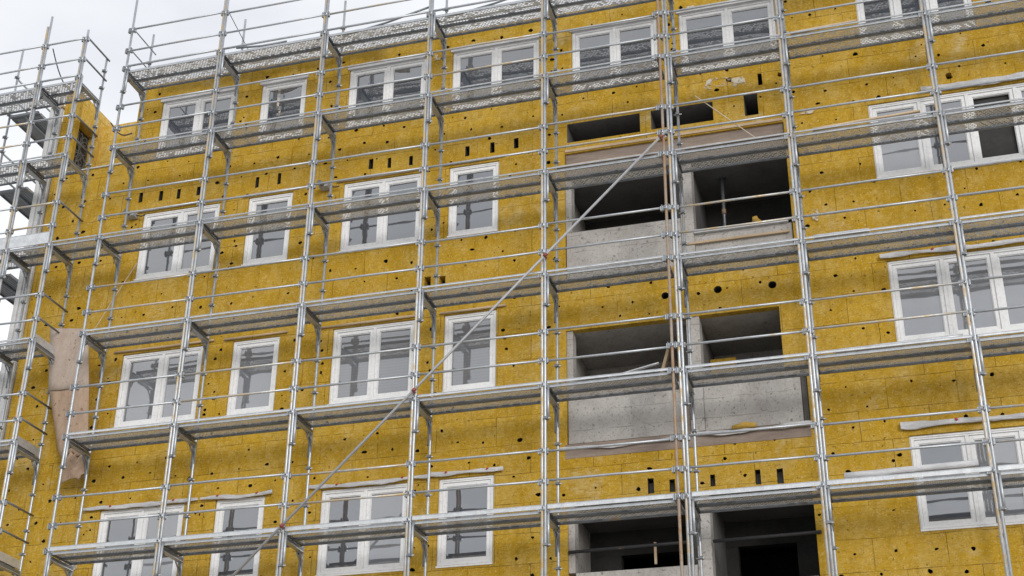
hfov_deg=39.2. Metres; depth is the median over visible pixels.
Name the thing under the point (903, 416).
guard rail
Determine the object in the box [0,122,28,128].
guard rail
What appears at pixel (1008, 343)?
scaffold deck
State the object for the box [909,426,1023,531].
window
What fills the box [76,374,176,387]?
guard rail
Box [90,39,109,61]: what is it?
end rail
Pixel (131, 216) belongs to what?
wall fitting
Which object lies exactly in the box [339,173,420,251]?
window
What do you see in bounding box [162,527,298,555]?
scaffold deck
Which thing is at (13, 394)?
guard rail
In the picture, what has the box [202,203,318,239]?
scaffold deck
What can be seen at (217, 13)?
guard rail
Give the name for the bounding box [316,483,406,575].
window
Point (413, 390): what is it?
diagonal brace
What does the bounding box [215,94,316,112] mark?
guard rail
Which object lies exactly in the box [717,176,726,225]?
steel prop
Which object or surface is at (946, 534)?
apartment building
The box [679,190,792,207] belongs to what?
guard rail
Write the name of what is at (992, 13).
scaffold deck
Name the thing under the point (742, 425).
wool scrap
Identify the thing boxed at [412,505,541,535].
scaffold deck
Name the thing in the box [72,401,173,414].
guard rail
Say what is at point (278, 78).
guard rail
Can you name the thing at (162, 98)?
guard rail
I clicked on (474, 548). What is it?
window
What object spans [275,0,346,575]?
scaffold upright
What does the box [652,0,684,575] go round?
rusty tube
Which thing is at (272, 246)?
window
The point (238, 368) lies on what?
guard rail
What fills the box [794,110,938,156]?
scaffold deck
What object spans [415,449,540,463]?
guard rail
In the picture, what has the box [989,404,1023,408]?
guard rail
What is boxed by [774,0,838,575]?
scaffold upright
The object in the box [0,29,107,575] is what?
scaffold upright
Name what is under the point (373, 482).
rolled film
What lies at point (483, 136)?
guard rail
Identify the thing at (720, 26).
guard rail
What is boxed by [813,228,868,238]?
loose strip
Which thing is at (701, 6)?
guard rail
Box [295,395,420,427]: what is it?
scaffold deck
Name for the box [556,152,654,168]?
loose strip
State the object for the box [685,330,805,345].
guard rail
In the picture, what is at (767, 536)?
safety rail
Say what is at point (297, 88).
window
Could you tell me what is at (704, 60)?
scaffold deck
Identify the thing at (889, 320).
guard rail
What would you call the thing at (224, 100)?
window
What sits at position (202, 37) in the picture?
guard rail
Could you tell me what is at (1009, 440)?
guard rail
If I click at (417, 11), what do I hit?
loose tube
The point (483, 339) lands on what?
guard rail
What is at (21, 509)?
end rail
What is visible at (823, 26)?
loose strip
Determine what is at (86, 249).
scaffold deck
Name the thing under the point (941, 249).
rolled film
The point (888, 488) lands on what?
scaffold deck
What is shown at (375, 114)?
scaffold deck
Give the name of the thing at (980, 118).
scaffold deck
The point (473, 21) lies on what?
scaffold deck
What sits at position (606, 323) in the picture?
guard rail
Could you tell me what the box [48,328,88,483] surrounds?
torn board
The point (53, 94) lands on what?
scaffold deck
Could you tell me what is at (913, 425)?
rolled film
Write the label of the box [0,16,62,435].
scaffold upright
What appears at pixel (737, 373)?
scaffold deck
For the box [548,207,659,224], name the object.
guard rail
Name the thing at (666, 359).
leaning board
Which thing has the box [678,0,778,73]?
window
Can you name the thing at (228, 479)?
guard rail
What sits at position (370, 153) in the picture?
guard rail
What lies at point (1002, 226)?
scaffold deck
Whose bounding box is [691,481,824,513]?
scaffold deck
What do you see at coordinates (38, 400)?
end rail
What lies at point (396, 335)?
window
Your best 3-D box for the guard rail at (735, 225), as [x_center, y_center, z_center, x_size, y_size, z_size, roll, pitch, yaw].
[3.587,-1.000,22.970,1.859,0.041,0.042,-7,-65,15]
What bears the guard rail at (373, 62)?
attached to the scaffold upright at (284, 540)
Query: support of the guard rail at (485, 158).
attached to the scaffold upright at (547, 400)
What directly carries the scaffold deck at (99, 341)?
attached to the scaffold upright at (161, 550)
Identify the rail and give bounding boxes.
[0,45,43,54]
[0,66,38,74]
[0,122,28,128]
[0,143,24,148]
[0,293,37,299]
[0,319,32,324]
[0,393,19,396]
[3,154,35,183]
[3,529,28,543]
[8,501,33,516]
[12,224,50,230]
[16,202,53,208]
[18,80,49,111]
[22,418,47,435]
[27,392,51,409]
[29,136,65,143]
[33,114,69,121]
[40,318,59,333]
[44,58,79,65]
[44,294,67,312]
[48,38,83,45]
[53,514,159,525]
[59,486,162,497]
[61,201,82,221]
[72,136,93,157]
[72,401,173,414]
[76,115,97,136]
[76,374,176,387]
[86,59,106,81]
[88,298,186,312]
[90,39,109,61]
[93,273,190,287]
[104,201,199,216]
[108,178,202,193]
[119,111,210,127]
[121,89,213,105]
[130,33,220,50]
[134,12,222,29]
[136,32,155,54]
[165,503,281,515]
[170,473,283,486]
[181,388,291,402]
[182,361,293,375]
[193,283,300,299]
[195,258,302,273]
[205,185,308,202]
[208,161,310,178]
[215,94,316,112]
[219,71,318,89]
[226,14,323,33]
[228,0,299,13]
[287,493,407,505]
[291,463,408,476]
[298,375,411,389]
[301,347,413,361]
[307,268,417,283]
[309,241,418,257]
[314,167,421,184]
[317,145,422,162]
[323,75,425,93]
[325,52,426,71]
[330,0,409,14]
[414,480,541,493]
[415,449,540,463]
[418,360,541,375]
[420,332,540,347]
[424,225,541,242]
[424,251,541,267]
[429,126,541,145]
[429,149,541,167]
[432,56,541,76]
[433,33,541,52]
[447,4,540,22]
[547,15,651,34]
[547,107,655,125]
[547,132,656,149]
[548,37,652,56]
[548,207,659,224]
[548,315,664,330]
[548,346,666,361]
[548,438,669,451]
[549,468,671,480]
[552,234,661,250]
[568,540,693,553]
[669,0,742,12]
[669,16,776,35]
[673,87,783,105]
[675,113,784,131]
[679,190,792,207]
[679,216,794,233]
[683,299,802,315]
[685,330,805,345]
[689,422,814,436]
[690,455,817,468]
[713,530,821,542]
[783,0,877,15]
[790,65,929,88]
[793,90,933,112]
[800,170,945,191]
[802,196,949,217]
[809,281,962,300]
[813,310,966,329]
[822,408,981,425]
[825,441,986,457]
[936,50,1023,64]
[940,76,1023,90]
[954,158,1023,169]
[958,186,1023,196]
[971,273,1023,281]
[974,305,1023,312]
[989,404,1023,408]
[995,438,1023,442]
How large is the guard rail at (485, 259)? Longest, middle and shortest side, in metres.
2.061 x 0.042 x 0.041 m
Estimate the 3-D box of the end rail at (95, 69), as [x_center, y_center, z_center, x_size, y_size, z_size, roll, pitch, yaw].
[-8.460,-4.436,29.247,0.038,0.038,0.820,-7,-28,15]
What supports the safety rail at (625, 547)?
attached to the apartment building
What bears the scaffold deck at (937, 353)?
attached to the scaffold upright at (806, 303)
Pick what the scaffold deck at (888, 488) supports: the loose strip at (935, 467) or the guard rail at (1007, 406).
the loose strip at (935, 467)
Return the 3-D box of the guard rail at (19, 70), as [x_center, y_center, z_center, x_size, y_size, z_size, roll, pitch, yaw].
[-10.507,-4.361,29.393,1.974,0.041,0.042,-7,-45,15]
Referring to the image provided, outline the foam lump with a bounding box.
[752,216,761,221]
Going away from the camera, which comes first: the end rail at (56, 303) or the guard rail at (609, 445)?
the guard rail at (609, 445)
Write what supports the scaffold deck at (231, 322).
attached to the scaffold upright at (284, 540)
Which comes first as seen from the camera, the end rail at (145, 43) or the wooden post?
the wooden post
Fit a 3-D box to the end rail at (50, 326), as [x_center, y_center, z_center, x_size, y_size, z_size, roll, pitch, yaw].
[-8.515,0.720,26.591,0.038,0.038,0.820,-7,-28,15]
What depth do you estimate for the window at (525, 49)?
27.35 m
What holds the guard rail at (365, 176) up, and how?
attached to the scaffold upright at (284, 540)
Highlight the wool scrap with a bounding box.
[731,422,755,429]
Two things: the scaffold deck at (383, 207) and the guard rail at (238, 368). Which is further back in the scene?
the scaffold deck at (383, 207)
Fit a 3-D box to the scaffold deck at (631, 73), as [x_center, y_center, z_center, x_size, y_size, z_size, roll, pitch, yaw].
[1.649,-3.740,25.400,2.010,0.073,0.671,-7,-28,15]
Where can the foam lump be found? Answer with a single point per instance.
(755, 218)
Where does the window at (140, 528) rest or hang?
in the apartment building
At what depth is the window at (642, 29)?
26.76 m
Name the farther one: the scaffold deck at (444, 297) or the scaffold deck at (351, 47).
the scaffold deck at (351, 47)
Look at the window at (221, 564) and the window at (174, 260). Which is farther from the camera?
the window at (174, 260)
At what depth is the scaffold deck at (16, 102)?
29.35 m
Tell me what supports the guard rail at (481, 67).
attached to the scaffold upright at (417, 408)
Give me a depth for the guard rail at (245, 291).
25.14 m
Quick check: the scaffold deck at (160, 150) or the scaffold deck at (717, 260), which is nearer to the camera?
the scaffold deck at (717, 260)
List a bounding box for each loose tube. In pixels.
[236,40,286,48]
[342,6,428,36]
[447,0,505,17]
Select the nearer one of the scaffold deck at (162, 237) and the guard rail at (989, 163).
the guard rail at (989, 163)
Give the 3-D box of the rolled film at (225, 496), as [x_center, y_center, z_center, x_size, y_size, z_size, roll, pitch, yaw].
[-4.726,3.550,24.618,1.350,0.111,0.058,-7,-28,15]
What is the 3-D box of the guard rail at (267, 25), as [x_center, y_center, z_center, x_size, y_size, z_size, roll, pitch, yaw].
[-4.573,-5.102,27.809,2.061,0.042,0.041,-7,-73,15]
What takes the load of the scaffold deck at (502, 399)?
attached to the scaffold upright at (417, 408)
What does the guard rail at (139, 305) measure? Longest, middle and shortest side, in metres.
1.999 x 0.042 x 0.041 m
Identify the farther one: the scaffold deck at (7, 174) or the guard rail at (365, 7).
the scaffold deck at (7, 174)
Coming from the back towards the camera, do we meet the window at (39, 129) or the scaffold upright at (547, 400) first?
the window at (39, 129)
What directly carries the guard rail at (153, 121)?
attached to the scaffold upright at (161, 550)
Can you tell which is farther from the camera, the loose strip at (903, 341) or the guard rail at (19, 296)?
the guard rail at (19, 296)
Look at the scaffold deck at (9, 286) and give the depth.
28.54 m
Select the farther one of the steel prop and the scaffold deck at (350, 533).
the steel prop
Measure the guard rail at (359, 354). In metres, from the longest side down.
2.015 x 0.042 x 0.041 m
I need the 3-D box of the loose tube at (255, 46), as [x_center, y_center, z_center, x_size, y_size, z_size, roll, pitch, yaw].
[-4.883,-4.744,28.061,1.014,0.110,0.040,-3,-27,7]
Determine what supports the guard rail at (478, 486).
attached to the scaffold upright at (547, 400)
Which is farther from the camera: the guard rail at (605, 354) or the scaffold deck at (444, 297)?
the scaffold deck at (444, 297)
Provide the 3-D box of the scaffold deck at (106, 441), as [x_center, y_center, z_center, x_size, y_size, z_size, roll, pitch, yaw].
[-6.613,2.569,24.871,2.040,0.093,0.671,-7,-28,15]
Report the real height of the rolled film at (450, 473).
0.106 m
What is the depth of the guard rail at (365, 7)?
27.30 m
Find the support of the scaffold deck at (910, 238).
attached to the scaffold upright at (806, 303)
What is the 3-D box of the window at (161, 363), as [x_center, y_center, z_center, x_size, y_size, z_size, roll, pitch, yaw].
[-6.418,1.832,26.227,1.654,1.484,0.167,-7,-28,15]
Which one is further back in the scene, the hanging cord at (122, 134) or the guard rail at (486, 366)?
the hanging cord at (122, 134)
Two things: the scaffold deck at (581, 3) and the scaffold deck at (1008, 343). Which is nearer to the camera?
the scaffold deck at (1008, 343)
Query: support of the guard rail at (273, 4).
attached to the scaffold upright at (161, 550)
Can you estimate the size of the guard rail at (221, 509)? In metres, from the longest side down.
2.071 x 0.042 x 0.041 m
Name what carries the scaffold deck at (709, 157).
attached to the scaffold upright at (687, 392)
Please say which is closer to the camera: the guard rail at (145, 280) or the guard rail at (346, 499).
the guard rail at (346, 499)
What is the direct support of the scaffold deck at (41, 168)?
attached to the scaffold upright at (24, 168)
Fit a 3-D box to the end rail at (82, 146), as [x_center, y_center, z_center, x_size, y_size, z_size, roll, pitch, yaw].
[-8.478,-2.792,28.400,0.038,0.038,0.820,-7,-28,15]
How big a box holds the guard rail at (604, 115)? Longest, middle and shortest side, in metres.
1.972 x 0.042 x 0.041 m
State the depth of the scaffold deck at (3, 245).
27.34 m
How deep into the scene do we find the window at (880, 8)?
25.32 m
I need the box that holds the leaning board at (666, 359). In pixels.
[660,348,670,376]
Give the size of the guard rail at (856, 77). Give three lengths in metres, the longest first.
2.246 x 0.042 x 0.041 m
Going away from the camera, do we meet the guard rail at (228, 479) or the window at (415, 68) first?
the guard rail at (228, 479)
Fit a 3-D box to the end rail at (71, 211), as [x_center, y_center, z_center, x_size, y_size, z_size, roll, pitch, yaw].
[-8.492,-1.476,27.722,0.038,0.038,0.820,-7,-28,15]
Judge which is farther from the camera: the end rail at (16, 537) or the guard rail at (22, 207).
the guard rail at (22, 207)
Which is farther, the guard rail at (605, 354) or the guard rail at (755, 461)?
the guard rail at (605, 354)
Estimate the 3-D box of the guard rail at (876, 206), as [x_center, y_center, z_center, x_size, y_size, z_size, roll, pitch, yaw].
[5.665,-1.264,22.414,2.259,0.042,0.041,-7,-64,15]
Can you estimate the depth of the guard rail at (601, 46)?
25.31 m
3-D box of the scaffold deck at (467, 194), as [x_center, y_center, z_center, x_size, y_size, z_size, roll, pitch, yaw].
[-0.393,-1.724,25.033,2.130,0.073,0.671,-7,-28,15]
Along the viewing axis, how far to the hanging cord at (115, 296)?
27.21 m
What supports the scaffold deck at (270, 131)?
attached to the scaffold upright at (284, 540)
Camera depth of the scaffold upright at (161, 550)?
25.62 m
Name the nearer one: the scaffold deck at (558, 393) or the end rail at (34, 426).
the scaffold deck at (558, 393)
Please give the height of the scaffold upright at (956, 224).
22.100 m
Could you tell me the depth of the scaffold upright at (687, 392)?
22.90 m
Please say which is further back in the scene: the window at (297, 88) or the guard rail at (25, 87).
the guard rail at (25, 87)
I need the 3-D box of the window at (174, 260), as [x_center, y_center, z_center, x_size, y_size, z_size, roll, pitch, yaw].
[-6.389,-0.862,27.614,1.654,1.484,0.167,-7,-28,15]
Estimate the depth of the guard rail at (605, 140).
24.41 m
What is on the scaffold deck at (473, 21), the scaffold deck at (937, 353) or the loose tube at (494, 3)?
the loose tube at (494, 3)
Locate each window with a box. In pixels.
[92,504,184,575]
[114,346,202,427]
[134,203,220,280]
[156,91,234,158]
[209,496,264,575]
[225,337,279,415]
[241,192,292,265]
[256,79,306,142]
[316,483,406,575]
[327,320,414,404]
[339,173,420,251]
[348,58,426,127]
[435,475,493,567]
[442,310,496,391]
[447,162,498,237]
[452,39,538,110]
[572,19,658,91]
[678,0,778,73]
[855,0,974,44]
[868,83,1023,178]
[887,245,1023,341]
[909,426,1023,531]
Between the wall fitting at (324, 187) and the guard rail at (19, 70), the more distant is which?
the guard rail at (19, 70)
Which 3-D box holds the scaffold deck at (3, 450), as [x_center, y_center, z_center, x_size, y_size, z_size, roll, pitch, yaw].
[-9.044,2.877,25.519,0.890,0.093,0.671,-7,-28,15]
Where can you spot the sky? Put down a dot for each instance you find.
(23, 23)
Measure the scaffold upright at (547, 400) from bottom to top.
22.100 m
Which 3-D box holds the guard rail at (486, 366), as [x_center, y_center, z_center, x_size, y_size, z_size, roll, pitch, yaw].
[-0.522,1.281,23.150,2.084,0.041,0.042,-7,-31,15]
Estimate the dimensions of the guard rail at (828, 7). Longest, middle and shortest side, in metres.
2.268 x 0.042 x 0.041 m
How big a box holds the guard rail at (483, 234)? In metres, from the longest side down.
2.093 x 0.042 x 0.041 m
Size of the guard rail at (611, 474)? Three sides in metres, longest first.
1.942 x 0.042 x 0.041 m
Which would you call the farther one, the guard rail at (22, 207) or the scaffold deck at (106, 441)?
the guard rail at (22, 207)
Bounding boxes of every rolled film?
[83,498,197,510]
[200,489,272,499]
[309,474,426,488]
[427,466,502,476]
[560,437,669,448]
[691,420,811,434]
[880,237,1023,258]
[900,413,1023,429]
[920,72,1023,90]
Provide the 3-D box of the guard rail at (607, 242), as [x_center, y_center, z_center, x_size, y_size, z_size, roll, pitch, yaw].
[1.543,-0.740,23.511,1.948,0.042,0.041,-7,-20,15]
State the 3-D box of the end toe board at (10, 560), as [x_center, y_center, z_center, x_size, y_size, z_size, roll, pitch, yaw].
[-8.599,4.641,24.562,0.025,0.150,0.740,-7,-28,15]
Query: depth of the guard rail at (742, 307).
22.29 m
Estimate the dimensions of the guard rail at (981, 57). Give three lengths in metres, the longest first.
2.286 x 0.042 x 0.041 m
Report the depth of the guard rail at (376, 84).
26.40 m
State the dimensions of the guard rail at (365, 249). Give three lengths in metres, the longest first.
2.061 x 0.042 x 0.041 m
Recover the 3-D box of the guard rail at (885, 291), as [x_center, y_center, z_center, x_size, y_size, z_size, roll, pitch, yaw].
[5.646,0.051,21.738,2.288,0.041,0.042,-7,5,15]
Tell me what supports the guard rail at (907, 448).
attached to the scaffold upright at (806, 303)
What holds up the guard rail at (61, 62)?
attached to the scaffold upright at (33, 345)
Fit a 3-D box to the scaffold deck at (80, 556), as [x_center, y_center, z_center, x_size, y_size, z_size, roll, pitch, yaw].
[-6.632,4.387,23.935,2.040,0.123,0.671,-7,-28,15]
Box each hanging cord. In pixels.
[53,49,65,87]
[90,263,136,335]
[110,123,132,135]
[695,96,763,143]
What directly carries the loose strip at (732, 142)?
on the scaffold deck at (709, 157)
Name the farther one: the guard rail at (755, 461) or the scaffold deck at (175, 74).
the scaffold deck at (175, 74)
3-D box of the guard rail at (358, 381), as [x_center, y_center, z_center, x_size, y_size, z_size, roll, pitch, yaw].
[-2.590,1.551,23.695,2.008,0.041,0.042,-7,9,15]
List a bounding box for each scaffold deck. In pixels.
[0,81,50,115]
[0,159,41,185]
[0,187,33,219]
[0,238,22,269]
[0,273,17,304]
[0,337,46,360]
[0,439,31,459]
[8,231,65,266]
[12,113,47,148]
[26,152,81,178]
[41,74,90,105]
[49,538,175,564]
[51,235,113,260]
[68,422,191,450]
[85,317,200,348]
[100,220,209,253]
[115,128,221,164]
[128,48,231,90]
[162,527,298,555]
[177,409,307,439]
[190,302,310,335]
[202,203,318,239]
[213,111,326,149]
[223,30,333,73]
[285,516,416,545]
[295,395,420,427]
[304,287,426,321]
[313,187,430,223]
[321,93,434,132]
[327,11,438,55]
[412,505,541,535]
[417,381,541,414]
[422,271,549,307]
[426,169,549,207]
[430,73,549,114]
[434,0,549,37]
[547,54,664,96]
[547,151,668,190]
[547,255,673,292]
[547,367,678,401]
[547,493,684,524]
[548,0,660,18]
[670,34,779,77]
[675,132,791,173]
[680,238,801,276]
[685,352,812,387]
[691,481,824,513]
[784,10,923,59]
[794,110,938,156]
[804,218,954,260]
[815,335,972,374]
[827,466,991,502]
[928,0,1023,35]
[943,98,1023,134]
[960,209,1023,241]
[978,329,1023,357]
[998,463,1023,488]
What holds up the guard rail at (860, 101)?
attached to the scaffold upright at (806, 303)
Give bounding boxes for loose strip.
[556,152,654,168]
[609,362,658,377]
[684,133,781,149]
[791,19,856,34]
[812,109,919,131]
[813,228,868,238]
[836,334,962,352]
[844,459,978,478]
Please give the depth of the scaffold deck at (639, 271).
23.57 m
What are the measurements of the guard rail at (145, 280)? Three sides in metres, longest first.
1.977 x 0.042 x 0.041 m
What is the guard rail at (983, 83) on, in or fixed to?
attached to the scaffold upright at (956, 224)
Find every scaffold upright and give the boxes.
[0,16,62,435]
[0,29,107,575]
[0,51,39,278]
[43,0,154,575]
[152,0,246,575]
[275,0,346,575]
[403,0,449,575]
[538,0,562,575]
[660,0,704,575]
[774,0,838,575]
[918,0,1012,575]
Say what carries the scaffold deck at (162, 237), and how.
attached to the scaffold upright at (161, 550)
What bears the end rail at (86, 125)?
attached to the scaffold upright at (33, 345)
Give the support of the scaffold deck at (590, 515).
attached to the scaffold upright at (547, 400)
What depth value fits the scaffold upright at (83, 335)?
26.25 m
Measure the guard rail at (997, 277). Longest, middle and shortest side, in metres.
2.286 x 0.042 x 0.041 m
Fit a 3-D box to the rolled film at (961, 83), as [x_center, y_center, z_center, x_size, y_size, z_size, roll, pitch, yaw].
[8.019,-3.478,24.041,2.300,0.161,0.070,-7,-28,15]
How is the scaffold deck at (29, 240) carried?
attached to the scaffold upright at (24, 168)
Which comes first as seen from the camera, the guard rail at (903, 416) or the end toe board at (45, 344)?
the guard rail at (903, 416)
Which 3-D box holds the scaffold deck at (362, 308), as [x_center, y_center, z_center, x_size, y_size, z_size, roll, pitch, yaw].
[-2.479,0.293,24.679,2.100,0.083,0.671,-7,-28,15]
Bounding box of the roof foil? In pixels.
[160,27,392,74]
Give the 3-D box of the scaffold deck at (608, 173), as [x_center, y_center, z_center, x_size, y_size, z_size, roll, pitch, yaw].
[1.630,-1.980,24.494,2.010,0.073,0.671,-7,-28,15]
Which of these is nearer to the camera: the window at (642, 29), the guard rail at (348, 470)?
the guard rail at (348, 470)
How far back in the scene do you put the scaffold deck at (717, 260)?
23.02 m
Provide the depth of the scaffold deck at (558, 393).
22.65 m
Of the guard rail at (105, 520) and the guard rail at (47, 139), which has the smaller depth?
the guard rail at (105, 520)
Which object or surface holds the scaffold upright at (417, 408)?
on the ground
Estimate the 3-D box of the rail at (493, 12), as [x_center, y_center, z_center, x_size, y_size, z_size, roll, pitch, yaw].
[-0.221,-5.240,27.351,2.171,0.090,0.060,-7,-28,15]
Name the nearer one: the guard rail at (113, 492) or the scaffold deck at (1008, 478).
the scaffold deck at (1008, 478)
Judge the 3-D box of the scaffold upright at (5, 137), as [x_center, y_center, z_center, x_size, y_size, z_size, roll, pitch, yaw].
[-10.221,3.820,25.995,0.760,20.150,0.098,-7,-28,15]
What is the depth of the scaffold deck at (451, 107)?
25.95 m
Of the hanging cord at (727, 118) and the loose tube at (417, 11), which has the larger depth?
the loose tube at (417, 11)
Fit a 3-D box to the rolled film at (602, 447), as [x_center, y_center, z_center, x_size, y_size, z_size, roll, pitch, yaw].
[1.779,2.493,23.027,2.100,0.095,0.030,-7,-28,15]
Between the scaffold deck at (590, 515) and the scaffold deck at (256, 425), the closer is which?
the scaffold deck at (590, 515)
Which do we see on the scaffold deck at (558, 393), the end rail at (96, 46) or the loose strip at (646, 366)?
the loose strip at (646, 366)
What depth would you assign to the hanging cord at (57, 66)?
29.32 m
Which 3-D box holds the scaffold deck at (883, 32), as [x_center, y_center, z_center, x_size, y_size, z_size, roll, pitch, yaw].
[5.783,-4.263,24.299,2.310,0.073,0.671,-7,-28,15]
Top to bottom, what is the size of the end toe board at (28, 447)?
0.150 m
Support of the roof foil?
hanging from the inner rail
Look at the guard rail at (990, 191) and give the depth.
21.97 m
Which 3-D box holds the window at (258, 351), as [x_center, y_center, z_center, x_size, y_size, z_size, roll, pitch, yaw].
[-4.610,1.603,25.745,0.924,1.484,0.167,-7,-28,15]
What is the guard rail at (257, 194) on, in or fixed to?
attached to the scaffold upright at (161, 550)
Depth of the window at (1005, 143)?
23.97 m
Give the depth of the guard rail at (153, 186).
26.82 m
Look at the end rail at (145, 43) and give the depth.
29.22 m
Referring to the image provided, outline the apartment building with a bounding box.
[0,0,1023,575]
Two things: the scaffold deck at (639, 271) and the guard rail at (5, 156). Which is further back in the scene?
the guard rail at (5, 156)
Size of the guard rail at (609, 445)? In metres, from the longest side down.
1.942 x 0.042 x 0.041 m
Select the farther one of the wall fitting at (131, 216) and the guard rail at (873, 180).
the wall fitting at (131, 216)
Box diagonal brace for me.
[231,130,666,575]
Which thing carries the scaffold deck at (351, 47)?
attached to the scaffold upright at (284, 540)
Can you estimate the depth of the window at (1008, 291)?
22.68 m
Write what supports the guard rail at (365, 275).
attached to the scaffold upright at (417, 408)
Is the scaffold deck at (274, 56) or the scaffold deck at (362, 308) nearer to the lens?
the scaffold deck at (362, 308)
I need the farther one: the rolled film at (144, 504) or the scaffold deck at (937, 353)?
the rolled film at (144, 504)
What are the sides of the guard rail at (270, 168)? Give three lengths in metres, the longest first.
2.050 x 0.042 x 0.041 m
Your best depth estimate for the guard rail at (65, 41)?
29.23 m
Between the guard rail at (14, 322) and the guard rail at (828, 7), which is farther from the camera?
the guard rail at (14, 322)
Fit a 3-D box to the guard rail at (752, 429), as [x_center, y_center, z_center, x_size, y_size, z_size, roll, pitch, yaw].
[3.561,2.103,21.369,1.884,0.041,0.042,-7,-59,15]
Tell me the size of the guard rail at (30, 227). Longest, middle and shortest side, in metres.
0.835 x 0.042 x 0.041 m
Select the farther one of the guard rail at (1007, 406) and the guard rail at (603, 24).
the guard rail at (603, 24)
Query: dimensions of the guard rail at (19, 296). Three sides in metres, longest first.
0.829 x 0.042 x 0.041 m
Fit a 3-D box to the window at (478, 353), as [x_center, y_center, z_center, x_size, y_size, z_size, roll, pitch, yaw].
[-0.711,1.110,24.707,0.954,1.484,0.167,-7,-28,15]
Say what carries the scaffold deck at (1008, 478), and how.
attached to the scaffold upright at (956, 224)
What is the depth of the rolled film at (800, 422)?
22.51 m
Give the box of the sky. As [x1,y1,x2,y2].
[0,0,632,369]
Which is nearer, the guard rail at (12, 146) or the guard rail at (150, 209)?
the guard rail at (150, 209)
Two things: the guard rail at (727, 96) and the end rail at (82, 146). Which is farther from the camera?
the end rail at (82, 146)
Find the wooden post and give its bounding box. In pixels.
[654,542,656,563]
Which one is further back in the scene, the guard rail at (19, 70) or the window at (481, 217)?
the guard rail at (19, 70)
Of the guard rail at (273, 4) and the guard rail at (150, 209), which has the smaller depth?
the guard rail at (150, 209)
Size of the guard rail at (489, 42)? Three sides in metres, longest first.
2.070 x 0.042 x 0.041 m
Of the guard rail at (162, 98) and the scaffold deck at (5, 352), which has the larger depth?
the guard rail at (162, 98)
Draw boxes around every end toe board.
[0,551,20,569]
[17,436,39,456]
[35,334,54,354]
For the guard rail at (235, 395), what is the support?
attached to the scaffold upright at (161, 550)
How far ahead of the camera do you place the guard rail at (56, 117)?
28.38 m
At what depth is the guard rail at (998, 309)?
21.09 m
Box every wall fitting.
[123,209,144,219]
[317,180,339,190]
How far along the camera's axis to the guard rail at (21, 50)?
29.49 m
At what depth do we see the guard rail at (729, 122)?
23.85 m
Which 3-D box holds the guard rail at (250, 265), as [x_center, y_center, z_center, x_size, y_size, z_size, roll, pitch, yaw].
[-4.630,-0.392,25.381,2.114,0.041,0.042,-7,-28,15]
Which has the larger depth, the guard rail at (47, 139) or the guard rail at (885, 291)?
the guard rail at (47, 139)
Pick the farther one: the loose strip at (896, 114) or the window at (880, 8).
the window at (880, 8)

